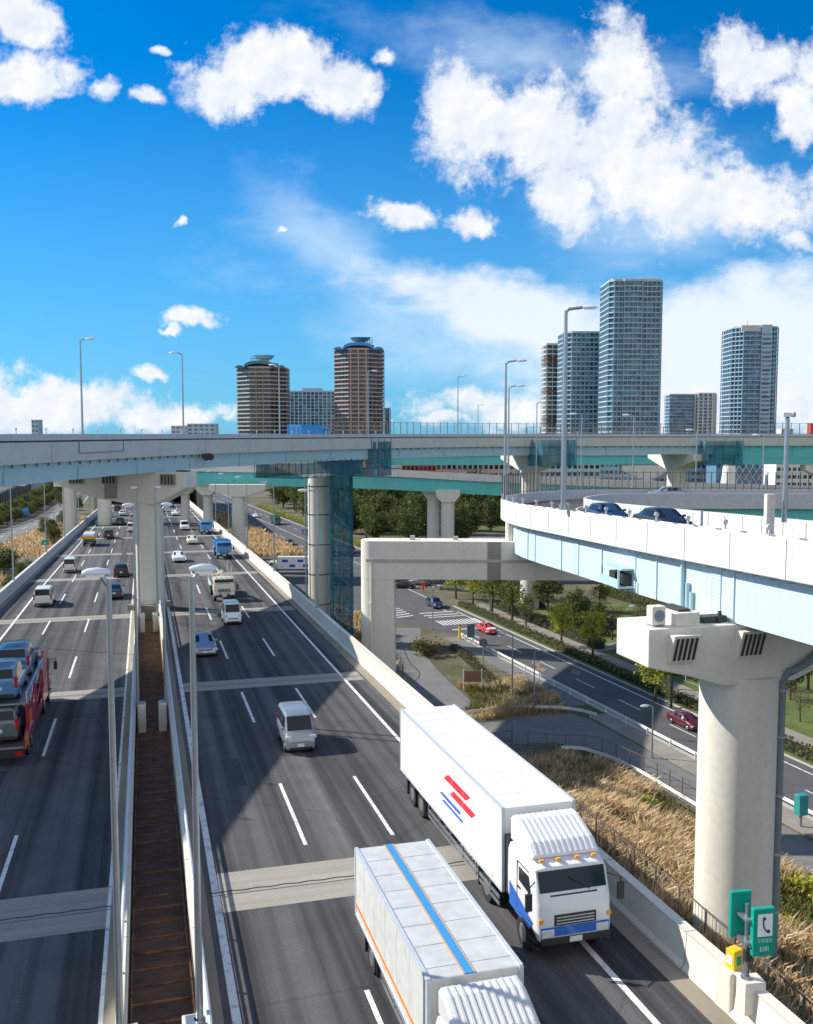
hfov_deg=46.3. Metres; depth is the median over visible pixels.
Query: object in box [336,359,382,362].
window
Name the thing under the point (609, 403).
window
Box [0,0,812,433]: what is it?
sky
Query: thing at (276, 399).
window
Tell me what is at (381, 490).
broadleaf tree
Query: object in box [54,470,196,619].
viaduct pier
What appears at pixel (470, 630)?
back of sign
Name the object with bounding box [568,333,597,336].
window
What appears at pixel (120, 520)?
suv
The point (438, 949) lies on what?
box truck
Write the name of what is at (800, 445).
viaduct
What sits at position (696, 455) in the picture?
street lamp
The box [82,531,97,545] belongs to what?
tipper truck
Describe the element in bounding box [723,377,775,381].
window
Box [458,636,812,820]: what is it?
kerb
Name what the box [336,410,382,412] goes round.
window
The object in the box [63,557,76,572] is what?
kei van
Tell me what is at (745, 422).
window
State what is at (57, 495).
broadleaf tree
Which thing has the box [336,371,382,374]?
window
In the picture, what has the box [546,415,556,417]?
window
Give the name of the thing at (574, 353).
window
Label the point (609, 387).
window
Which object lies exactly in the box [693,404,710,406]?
window
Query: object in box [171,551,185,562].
sedan
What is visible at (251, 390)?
window
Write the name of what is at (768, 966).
wire fence
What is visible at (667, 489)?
sedan
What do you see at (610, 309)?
window
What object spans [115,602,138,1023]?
concrete parapet
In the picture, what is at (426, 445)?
viaduct
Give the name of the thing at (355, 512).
broadleaf tree
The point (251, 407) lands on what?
window
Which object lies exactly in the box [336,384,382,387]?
window
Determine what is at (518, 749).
bank
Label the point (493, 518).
broadleaf tree
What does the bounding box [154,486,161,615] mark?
street lamp
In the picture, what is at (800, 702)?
broadleaf tree
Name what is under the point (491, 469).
office block
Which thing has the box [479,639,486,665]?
round sign
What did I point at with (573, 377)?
window
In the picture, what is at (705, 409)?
tower block
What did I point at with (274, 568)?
street lamp
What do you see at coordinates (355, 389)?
window
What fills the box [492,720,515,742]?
gate
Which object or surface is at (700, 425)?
window
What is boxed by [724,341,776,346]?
window
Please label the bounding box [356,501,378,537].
broadleaf tree
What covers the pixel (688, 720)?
sedan
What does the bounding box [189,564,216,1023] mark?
street lamp
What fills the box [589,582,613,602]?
broadleaf tree
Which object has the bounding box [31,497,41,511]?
broadleaf tree
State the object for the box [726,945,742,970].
call box
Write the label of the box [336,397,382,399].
window
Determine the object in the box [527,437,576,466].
scaffold
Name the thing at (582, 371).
tower block
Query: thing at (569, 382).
window
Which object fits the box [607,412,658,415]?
window
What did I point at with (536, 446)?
street lamp
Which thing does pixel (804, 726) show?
lawn
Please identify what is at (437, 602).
suv
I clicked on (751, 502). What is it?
ramp
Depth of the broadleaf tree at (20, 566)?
197.46 m
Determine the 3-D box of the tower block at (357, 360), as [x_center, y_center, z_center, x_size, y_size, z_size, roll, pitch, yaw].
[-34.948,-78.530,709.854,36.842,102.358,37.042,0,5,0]
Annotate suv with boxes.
[0,639,37,674]
[0,658,27,697]
[0,705,25,739]
[103,529,114,538]
[113,562,129,576]
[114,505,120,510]
[116,517,124,524]
[409,579,431,585]
[426,596,443,608]
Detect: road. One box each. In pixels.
[0,491,88,542]
[0,496,736,1023]
[213,493,812,815]
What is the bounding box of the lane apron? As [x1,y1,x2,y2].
[481,713,593,748]
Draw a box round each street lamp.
[10,485,24,579]
[44,483,46,551]
[63,486,65,536]
[78,492,79,523]
[79,338,94,433]
[81,567,123,1023]
[122,503,139,708]
[130,486,140,616]
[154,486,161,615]
[161,502,172,706]
[169,352,184,433]
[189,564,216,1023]
[207,471,216,521]
[218,473,229,532]
[236,476,247,547]
[260,481,275,570]
[269,364,280,433]
[298,489,318,607]
[368,370,376,433]
[432,585,441,629]
[457,375,465,433]
[498,632,512,694]
[502,359,526,499]
[507,385,524,491]
[533,649,549,704]
[535,401,546,491]
[559,306,596,509]
[570,413,582,486]
[623,414,634,487]
[630,605,639,672]
[640,704,653,758]
[686,429,697,488]
[753,434,764,489]
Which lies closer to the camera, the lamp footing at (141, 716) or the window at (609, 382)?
the lamp footing at (141, 716)
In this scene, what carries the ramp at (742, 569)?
on the frame pier at (386, 563)
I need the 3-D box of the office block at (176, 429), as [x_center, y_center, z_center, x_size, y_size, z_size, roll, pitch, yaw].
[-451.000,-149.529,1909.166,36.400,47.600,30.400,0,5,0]
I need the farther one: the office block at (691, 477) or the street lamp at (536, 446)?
the office block at (691, 477)
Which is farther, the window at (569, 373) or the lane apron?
the window at (569, 373)
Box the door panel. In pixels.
[737,956,741,965]
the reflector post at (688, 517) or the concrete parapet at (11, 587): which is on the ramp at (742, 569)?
the reflector post at (688, 517)
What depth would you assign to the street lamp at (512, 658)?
112.20 m
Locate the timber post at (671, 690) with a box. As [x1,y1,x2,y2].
[670,673,672,707]
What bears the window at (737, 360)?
in the tower block at (749, 377)
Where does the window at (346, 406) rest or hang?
in the tower block at (357, 360)
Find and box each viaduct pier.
[53,482,76,535]
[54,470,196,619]
[97,498,111,524]
[181,488,194,523]
[195,485,214,520]
[209,484,266,545]
[305,459,365,615]
[422,491,438,537]
[435,490,459,537]
[501,455,550,608]
[617,603,812,970]
[619,465,666,480]
[648,454,705,488]
[800,465,812,475]
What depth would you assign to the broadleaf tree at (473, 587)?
170.93 m
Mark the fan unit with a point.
(656, 614)
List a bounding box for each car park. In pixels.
[439,534,504,537]
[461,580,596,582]
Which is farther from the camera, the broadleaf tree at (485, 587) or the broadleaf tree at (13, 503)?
the broadleaf tree at (13, 503)
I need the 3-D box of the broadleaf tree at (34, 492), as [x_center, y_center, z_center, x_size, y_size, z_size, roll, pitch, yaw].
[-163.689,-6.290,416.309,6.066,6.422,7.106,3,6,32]
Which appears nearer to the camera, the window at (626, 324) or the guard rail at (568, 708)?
the guard rail at (568, 708)
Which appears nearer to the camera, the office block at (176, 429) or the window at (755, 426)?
the window at (755, 426)
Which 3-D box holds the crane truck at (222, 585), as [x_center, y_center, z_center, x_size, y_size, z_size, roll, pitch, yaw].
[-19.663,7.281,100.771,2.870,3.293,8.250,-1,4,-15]
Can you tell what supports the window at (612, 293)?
in the tower block at (630, 339)
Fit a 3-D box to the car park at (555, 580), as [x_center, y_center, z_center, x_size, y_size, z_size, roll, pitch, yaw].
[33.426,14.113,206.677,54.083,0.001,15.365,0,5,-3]
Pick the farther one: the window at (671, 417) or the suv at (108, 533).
the window at (671, 417)
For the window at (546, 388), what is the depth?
662.52 m
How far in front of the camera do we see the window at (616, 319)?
592.00 m
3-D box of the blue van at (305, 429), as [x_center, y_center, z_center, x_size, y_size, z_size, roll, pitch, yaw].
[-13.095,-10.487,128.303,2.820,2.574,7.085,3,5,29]
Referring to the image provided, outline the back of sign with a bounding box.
[467,624,474,642]
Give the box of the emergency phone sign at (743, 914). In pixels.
[728,889,775,1015]
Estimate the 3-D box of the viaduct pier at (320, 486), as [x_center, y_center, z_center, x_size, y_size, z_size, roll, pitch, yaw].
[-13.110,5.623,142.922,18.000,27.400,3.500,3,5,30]
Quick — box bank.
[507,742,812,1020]
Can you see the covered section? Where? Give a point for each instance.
(196, 497)
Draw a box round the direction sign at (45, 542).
[41,540,48,546]
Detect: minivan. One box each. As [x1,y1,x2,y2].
[33,585,55,606]
[127,522,132,531]
[180,520,189,529]
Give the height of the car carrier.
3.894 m
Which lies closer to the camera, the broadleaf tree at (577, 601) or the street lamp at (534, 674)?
the street lamp at (534, 674)
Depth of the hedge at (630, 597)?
174.75 m
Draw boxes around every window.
[238,368,286,371]
[238,373,286,375]
[238,377,286,379]
[238,381,286,384]
[238,385,286,388]
[238,389,286,392]
[238,393,286,396]
[238,398,286,400]
[238,402,287,404]
[238,406,287,408]
[238,410,287,412]
[238,414,286,416]
[238,418,286,420]
[239,422,286,424]
[239,427,286,429]
[239,431,286,433]
[289,419,334,420]
[289,422,334,424]
[291,392,333,394]
[291,396,333,397]
[291,399,333,401]
[291,402,334,404]
[291,406,334,407]
[291,409,334,411]
[291,412,334,414]
[291,416,334,417]
[336,350,382,353]
[336,354,382,357]
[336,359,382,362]
[336,363,382,366]
[336,367,382,370]
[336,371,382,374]
[336,376,382,378]
[336,380,382,383]
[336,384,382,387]
[336,388,382,391]
[336,393,382,395]
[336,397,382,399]
[336,401,382,404]
[336,405,382,408]
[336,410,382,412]
[336,414,382,416]
[336,418,382,420]
[336,422,380,424]
[336,427,380,429]
[336,431,382,433]
[543,369,556,372]
[543,373,556,376]
[543,378,556,381]
[543,382,556,385]
[543,387,556,390]
[544,355,557,357]
[544,359,557,362]
[544,364,556,367]
[544,392,556,394]
[544,396,556,399]
[545,401,556,403]
[546,406,556,408]
[546,410,556,413]
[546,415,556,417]
[546,419,556,422]
[547,345,557,348]
[547,350,557,352]
[567,400,596,403]
[567,405,596,408]
[567,410,596,412]
[567,415,596,417]
[567,419,596,422]
[567,424,596,427]
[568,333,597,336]
[568,338,597,341]
[568,343,597,346]
[568,348,597,350]
[568,352,597,355]
[568,357,597,360]
[568,362,597,365]
[568,367,597,370]
[568,372,596,374]
[568,376,596,379]
[568,381,596,384]
[568,386,596,389]
[568,391,598,393]
[568,395,596,398]
[568,429,596,431]
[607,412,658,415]
[607,417,658,420]
[607,422,658,425]
[607,428,655,430]
[608,355,657,358]
[608,360,659,363]
[608,365,659,369]
[608,370,659,374]
[608,376,659,379]
[608,381,657,384]
[608,386,657,389]
[608,391,657,394]
[608,396,657,400]
[608,402,656,405]
[608,407,658,410]
[609,297,659,301]
[609,302,659,306]
[609,308,658,311]
[609,313,660,317]
[609,318,660,322]
[609,323,660,327]
[609,329,660,332]
[609,334,658,337]
[609,339,658,343]
[609,344,658,348]
[609,350,658,353]
[610,281,661,285]
[610,287,659,290]
[610,292,659,295]
[665,416,692,418]
[665,419,692,421]
[665,423,692,425]
[665,426,692,428]
[665,429,691,431]
[666,395,692,397]
[670,399,692,400]
[670,402,692,404]
[670,405,692,407]
[670,409,692,411]
[670,412,692,414]
[693,394,711,396]
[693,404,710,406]
[695,424,710,426]
[722,412,774,415]
[722,417,774,419]
[722,421,773,424]
[722,425,773,428]
[723,372,775,377]
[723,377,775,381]
[723,381,775,385]
[723,386,775,389]
[724,336,776,342]
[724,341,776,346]
[724,345,776,351]
[724,350,776,354]
[724,399,774,402]
[724,403,774,406]
[724,408,774,411]
[725,363,775,368]
[725,368,775,372]
[725,430,773,432]
[726,328,776,333]
[726,332,776,337]
[726,390,774,393]
[726,394,774,398]
[727,354,776,359]
[727,359,775,363]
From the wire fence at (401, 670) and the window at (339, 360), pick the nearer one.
the wire fence at (401, 670)
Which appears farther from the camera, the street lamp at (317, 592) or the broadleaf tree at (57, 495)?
the broadleaf tree at (57, 495)
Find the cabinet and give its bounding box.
[794,792,808,826]
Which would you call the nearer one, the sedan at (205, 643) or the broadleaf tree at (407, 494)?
the sedan at (205, 643)
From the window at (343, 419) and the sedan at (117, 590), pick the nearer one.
the sedan at (117, 590)
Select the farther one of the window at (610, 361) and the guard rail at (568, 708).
the window at (610, 361)
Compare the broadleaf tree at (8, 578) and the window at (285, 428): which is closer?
the broadleaf tree at (8, 578)
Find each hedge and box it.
[258,503,360,547]
[449,642,535,699]
[456,599,812,761]
[484,582,546,607]
[494,598,606,648]
[598,584,666,606]
[629,606,646,616]
[678,674,698,682]
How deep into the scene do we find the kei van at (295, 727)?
47.63 m
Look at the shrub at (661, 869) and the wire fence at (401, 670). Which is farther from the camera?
the wire fence at (401, 670)
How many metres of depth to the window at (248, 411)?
713.13 m
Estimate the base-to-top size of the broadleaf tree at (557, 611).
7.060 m
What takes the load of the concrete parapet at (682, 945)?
on the road at (282, 834)
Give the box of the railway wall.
[0,484,30,503]
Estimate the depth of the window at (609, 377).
595.33 m
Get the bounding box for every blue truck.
[198,521,213,533]
[213,538,233,558]
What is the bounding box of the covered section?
[94,489,202,510]
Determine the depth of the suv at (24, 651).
51.68 m
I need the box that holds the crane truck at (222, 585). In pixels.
[208,561,238,600]
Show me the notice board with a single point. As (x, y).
(472, 676)
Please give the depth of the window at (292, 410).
862.41 m
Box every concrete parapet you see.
[0,509,96,604]
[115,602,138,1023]
[158,602,212,1023]
[190,501,804,1023]
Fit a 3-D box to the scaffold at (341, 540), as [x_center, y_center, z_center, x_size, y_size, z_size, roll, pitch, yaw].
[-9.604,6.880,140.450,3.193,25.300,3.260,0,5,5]
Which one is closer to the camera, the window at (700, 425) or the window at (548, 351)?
the window at (548, 351)
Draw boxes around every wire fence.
[396,652,403,676]
[527,731,691,798]
[552,781,812,1023]
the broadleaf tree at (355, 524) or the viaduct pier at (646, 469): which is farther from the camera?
the broadleaf tree at (355, 524)
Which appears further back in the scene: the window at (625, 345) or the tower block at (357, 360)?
the tower block at (357, 360)
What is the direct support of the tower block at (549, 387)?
on the ground at (450, 665)
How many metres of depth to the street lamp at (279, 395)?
127.06 m
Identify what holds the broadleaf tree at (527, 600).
on the ground at (450, 665)
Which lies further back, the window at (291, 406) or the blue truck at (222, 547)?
the window at (291, 406)
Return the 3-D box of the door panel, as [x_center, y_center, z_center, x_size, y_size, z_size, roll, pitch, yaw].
[8.803,11.883,25.142,0.173,0.245,0.010,-3,5,-30]
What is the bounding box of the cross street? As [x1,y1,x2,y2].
[0,561,360,571]
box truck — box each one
[268,556,307,573]
[354,839,539,1023]
[400,704,623,949]
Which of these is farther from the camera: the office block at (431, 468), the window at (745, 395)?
the window at (745, 395)
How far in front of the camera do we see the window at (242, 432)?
715.22 m
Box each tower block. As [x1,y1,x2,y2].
[235,355,289,433]
[288,388,334,433]
[334,337,384,433]
[384,408,390,433]
[541,343,557,432]
[557,331,599,432]
[598,278,662,432]
[664,394,693,432]
[689,393,716,433]
[719,321,778,433]
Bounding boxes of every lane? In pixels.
[396,628,483,726]
[548,717,812,875]
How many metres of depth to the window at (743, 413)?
676.25 m
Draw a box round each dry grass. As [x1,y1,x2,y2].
[0,517,85,589]
[213,511,307,556]
[351,609,414,688]
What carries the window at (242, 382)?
in the tower block at (257, 381)
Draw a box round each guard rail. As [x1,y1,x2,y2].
[6,557,360,558]
[121,632,134,965]
[159,598,211,1023]
[461,633,696,759]
[464,705,596,718]
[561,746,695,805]
[783,797,812,814]
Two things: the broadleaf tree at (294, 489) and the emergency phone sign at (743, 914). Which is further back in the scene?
the broadleaf tree at (294, 489)
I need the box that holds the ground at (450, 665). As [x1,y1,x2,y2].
[0,439,812,841]
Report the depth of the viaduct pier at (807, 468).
269.01 m
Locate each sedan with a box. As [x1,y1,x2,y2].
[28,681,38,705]
[105,583,124,597]
[119,510,126,515]
[171,510,178,515]
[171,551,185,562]
[186,535,197,543]
[195,631,217,655]
[396,581,415,588]
[476,622,497,633]
[582,502,630,516]
[632,507,695,524]
[647,486,687,492]
[666,710,697,730]
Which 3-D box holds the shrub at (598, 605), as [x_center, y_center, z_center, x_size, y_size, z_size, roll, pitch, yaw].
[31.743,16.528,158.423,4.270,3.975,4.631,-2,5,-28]
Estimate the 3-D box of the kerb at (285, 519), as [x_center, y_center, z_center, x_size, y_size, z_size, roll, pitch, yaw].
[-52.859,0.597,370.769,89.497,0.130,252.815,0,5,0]
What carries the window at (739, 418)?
in the tower block at (749, 377)
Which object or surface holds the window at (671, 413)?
in the tower block at (678, 409)
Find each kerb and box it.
[222,494,360,548]
[453,606,812,767]
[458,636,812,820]
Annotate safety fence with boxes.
[330,421,682,433]
[502,471,812,499]
[526,427,713,433]
[714,423,812,433]
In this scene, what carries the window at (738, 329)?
in the tower block at (749, 377)
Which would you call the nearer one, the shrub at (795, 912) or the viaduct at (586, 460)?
the shrub at (795, 912)
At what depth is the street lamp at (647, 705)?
90.83 m
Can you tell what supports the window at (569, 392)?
in the tower block at (582, 371)
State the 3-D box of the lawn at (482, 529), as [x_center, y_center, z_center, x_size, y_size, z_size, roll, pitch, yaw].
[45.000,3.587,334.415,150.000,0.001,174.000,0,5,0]
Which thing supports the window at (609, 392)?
in the tower block at (630, 339)
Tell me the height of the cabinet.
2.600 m
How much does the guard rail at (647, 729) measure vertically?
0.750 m
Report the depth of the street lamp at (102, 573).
22.52 m
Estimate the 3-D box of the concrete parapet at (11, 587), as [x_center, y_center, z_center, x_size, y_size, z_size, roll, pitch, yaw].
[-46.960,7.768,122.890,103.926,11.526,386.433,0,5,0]
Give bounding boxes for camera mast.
[763,412,795,533]
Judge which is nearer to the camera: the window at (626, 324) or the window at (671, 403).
the window at (626, 324)
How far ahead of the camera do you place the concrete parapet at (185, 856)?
36.73 m
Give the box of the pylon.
[721,466,736,483]
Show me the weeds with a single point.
(791, 897)
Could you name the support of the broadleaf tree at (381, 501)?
on the lawn at (482, 529)
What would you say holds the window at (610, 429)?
in the tower block at (630, 339)
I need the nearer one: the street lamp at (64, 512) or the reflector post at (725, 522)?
the reflector post at (725, 522)
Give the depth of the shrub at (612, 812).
65.57 m
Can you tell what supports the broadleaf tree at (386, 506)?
on the lawn at (482, 529)
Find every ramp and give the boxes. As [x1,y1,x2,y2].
[501,494,812,644]
[517,489,812,520]
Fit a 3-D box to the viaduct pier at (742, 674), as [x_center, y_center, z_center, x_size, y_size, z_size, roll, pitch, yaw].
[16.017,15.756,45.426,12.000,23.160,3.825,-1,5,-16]
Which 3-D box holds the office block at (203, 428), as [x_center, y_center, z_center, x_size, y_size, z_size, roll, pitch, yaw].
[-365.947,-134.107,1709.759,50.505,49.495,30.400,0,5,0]
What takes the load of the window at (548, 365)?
in the tower block at (549, 387)
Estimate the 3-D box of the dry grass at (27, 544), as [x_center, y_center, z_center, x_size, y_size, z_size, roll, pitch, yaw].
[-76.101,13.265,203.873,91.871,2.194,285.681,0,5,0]
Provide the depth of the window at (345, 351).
692.03 m
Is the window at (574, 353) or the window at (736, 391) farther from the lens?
the window at (736, 391)
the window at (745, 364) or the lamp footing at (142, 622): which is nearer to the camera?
the lamp footing at (142, 622)
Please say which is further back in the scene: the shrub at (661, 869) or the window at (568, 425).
the window at (568, 425)
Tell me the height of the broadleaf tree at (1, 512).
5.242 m
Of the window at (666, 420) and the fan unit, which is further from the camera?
the window at (666, 420)
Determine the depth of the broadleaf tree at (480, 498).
325.59 m
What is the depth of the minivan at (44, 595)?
94.14 m
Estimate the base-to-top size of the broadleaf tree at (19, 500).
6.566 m
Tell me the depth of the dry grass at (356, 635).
146.37 m
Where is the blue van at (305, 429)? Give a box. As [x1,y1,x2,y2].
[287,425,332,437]
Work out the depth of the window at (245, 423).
713.74 m
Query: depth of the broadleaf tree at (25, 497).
385.97 m
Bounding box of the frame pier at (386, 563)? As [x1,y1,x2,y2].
[361,522,593,672]
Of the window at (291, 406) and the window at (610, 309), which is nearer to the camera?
the window at (610, 309)
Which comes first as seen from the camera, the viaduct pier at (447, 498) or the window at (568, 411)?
the viaduct pier at (447, 498)
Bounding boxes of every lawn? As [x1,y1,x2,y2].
[361,520,505,537]
[528,602,812,737]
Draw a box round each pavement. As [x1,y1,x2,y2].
[456,605,812,765]
[476,604,812,747]
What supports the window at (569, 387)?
in the tower block at (582, 371)
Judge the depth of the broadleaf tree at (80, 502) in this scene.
368.69 m
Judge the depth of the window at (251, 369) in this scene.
711.65 m
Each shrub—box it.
[404,636,445,656]
[565,610,589,629]
[583,600,608,615]
[596,803,622,816]
[600,612,616,636]
[635,794,662,811]
[637,864,670,885]
[779,911,806,930]
[780,870,812,901]
[788,905,808,921]
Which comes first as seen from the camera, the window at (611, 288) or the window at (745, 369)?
the window at (611, 288)
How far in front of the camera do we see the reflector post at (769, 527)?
39.31 m
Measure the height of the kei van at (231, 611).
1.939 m
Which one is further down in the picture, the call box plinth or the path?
the call box plinth
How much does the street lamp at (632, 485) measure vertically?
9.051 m
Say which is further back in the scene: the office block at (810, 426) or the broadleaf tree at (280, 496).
the office block at (810, 426)
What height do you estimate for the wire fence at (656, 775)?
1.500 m
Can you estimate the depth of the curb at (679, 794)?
87.22 m
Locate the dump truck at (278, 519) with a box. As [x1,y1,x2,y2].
[270,515,281,524]
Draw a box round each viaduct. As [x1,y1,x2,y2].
[0,428,383,486]
[173,465,812,495]
[253,454,812,465]
[383,431,714,457]
[715,434,812,456]
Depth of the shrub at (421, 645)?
133.09 m
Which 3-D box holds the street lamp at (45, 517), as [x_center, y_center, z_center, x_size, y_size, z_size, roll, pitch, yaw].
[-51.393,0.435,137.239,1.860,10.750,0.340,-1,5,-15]
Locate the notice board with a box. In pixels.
[463,669,481,687]
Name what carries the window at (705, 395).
in the tower block at (705, 409)
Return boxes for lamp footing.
[138,701,145,732]
[140,613,144,632]
[153,612,157,631]
[158,700,166,731]
[182,1013,197,1023]
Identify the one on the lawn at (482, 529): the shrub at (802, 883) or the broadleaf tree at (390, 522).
the broadleaf tree at (390, 522)
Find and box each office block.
[31,420,42,433]
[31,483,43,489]
[171,426,186,433]
[187,424,218,438]
[402,465,435,471]
[436,465,518,474]
[519,465,599,478]
[600,464,654,480]
[655,464,705,482]
[706,464,761,483]
[763,464,812,485]
[776,429,792,433]
[807,424,812,433]
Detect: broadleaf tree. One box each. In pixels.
[0,503,5,512]
[0,510,9,525]
[0,513,7,524]
[0,543,21,575]
[0,571,19,588]
[1,502,8,509]
[3,510,14,521]
[6,499,18,507]
[12,508,22,520]
[13,496,26,503]
[14,507,24,519]
[14,557,33,573]
[18,502,31,517]
[19,493,32,501]
[28,490,39,497]
[28,501,37,511]
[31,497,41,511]
[36,516,58,533]
[37,483,50,491]
[42,493,51,502]
[42,523,62,543]
[53,510,62,522]
[55,491,61,504]
[77,496,84,507]
[265,486,292,507]
[283,486,302,509]
[289,491,301,511]
[294,492,307,516]
[353,488,366,499]
[353,489,406,503]
[353,498,366,531]
[353,504,363,533]
[355,497,372,526]
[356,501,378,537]
[358,489,396,504]
[363,506,390,537]
[367,492,395,525]
[374,489,397,524]
[376,494,394,529]
[379,498,408,532]
[393,491,440,537]
[393,503,405,536]
[394,469,419,501]
[394,500,422,537]
[398,513,426,537]
[401,491,424,507]
[439,504,473,537]
[443,580,466,598]
[454,496,465,509]
[455,496,487,534]
[457,469,501,520]
[465,580,481,603]
[475,580,505,611]
[478,495,503,531]
[493,580,527,620]
[514,592,535,625]
[530,580,564,611]
[547,598,575,641]
[558,586,594,616]
[576,609,608,653]
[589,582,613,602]
[596,604,624,639]
[633,664,669,701]
[786,673,811,699]
[789,686,812,721]
[801,671,812,689]
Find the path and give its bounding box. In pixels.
[596,642,616,650]
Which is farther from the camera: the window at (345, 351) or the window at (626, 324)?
the window at (345, 351)
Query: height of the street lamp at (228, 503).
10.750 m
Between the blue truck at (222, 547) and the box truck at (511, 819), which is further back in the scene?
the blue truck at (222, 547)
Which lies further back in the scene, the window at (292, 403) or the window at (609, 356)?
the window at (292, 403)
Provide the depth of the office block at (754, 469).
430.00 m
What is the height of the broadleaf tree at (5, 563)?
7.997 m
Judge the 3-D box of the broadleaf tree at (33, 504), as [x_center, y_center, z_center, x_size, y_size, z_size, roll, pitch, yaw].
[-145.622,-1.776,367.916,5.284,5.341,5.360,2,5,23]
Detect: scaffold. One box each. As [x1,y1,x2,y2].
[254,458,362,478]
[329,475,353,633]
[345,438,390,476]
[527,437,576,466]
[697,438,743,465]
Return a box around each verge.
[443,636,587,705]
[587,713,812,838]
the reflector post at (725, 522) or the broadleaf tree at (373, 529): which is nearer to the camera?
the reflector post at (725, 522)
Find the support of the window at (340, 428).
in the tower block at (357, 360)
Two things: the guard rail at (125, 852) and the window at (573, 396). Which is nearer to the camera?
the guard rail at (125, 852)
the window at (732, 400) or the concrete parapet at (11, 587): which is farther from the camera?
the window at (732, 400)
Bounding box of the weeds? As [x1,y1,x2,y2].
[458,679,812,1023]
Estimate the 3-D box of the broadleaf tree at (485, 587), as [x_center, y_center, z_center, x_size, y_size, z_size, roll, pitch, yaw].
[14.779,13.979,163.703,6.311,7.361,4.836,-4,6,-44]
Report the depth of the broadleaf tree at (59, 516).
306.00 m
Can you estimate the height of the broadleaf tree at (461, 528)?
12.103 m
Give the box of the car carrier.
[0,642,56,758]
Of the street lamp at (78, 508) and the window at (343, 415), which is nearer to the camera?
the street lamp at (78, 508)
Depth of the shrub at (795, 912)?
55.41 m
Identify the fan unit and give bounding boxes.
[647,604,665,626]
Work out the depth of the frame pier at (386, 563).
78.20 m
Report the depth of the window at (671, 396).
900.05 m
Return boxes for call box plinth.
[715,961,750,1014]
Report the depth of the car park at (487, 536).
288.08 m
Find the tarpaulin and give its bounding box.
[21,507,29,514]
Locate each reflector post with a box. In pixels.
[686,515,690,524]
[722,519,727,528]
[766,524,772,533]
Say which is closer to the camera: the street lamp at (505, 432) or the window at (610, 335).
the street lamp at (505, 432)
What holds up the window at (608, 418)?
in the tower block at (630, 339)
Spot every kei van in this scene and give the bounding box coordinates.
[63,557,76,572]
[221,599,241,624]
[277,701,315,751]
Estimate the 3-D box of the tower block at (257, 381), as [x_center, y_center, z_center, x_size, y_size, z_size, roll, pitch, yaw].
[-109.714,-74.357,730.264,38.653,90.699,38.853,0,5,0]
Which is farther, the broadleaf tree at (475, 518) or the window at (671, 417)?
the window at (671, 417)
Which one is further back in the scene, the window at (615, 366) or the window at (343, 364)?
the window at (343, 364)

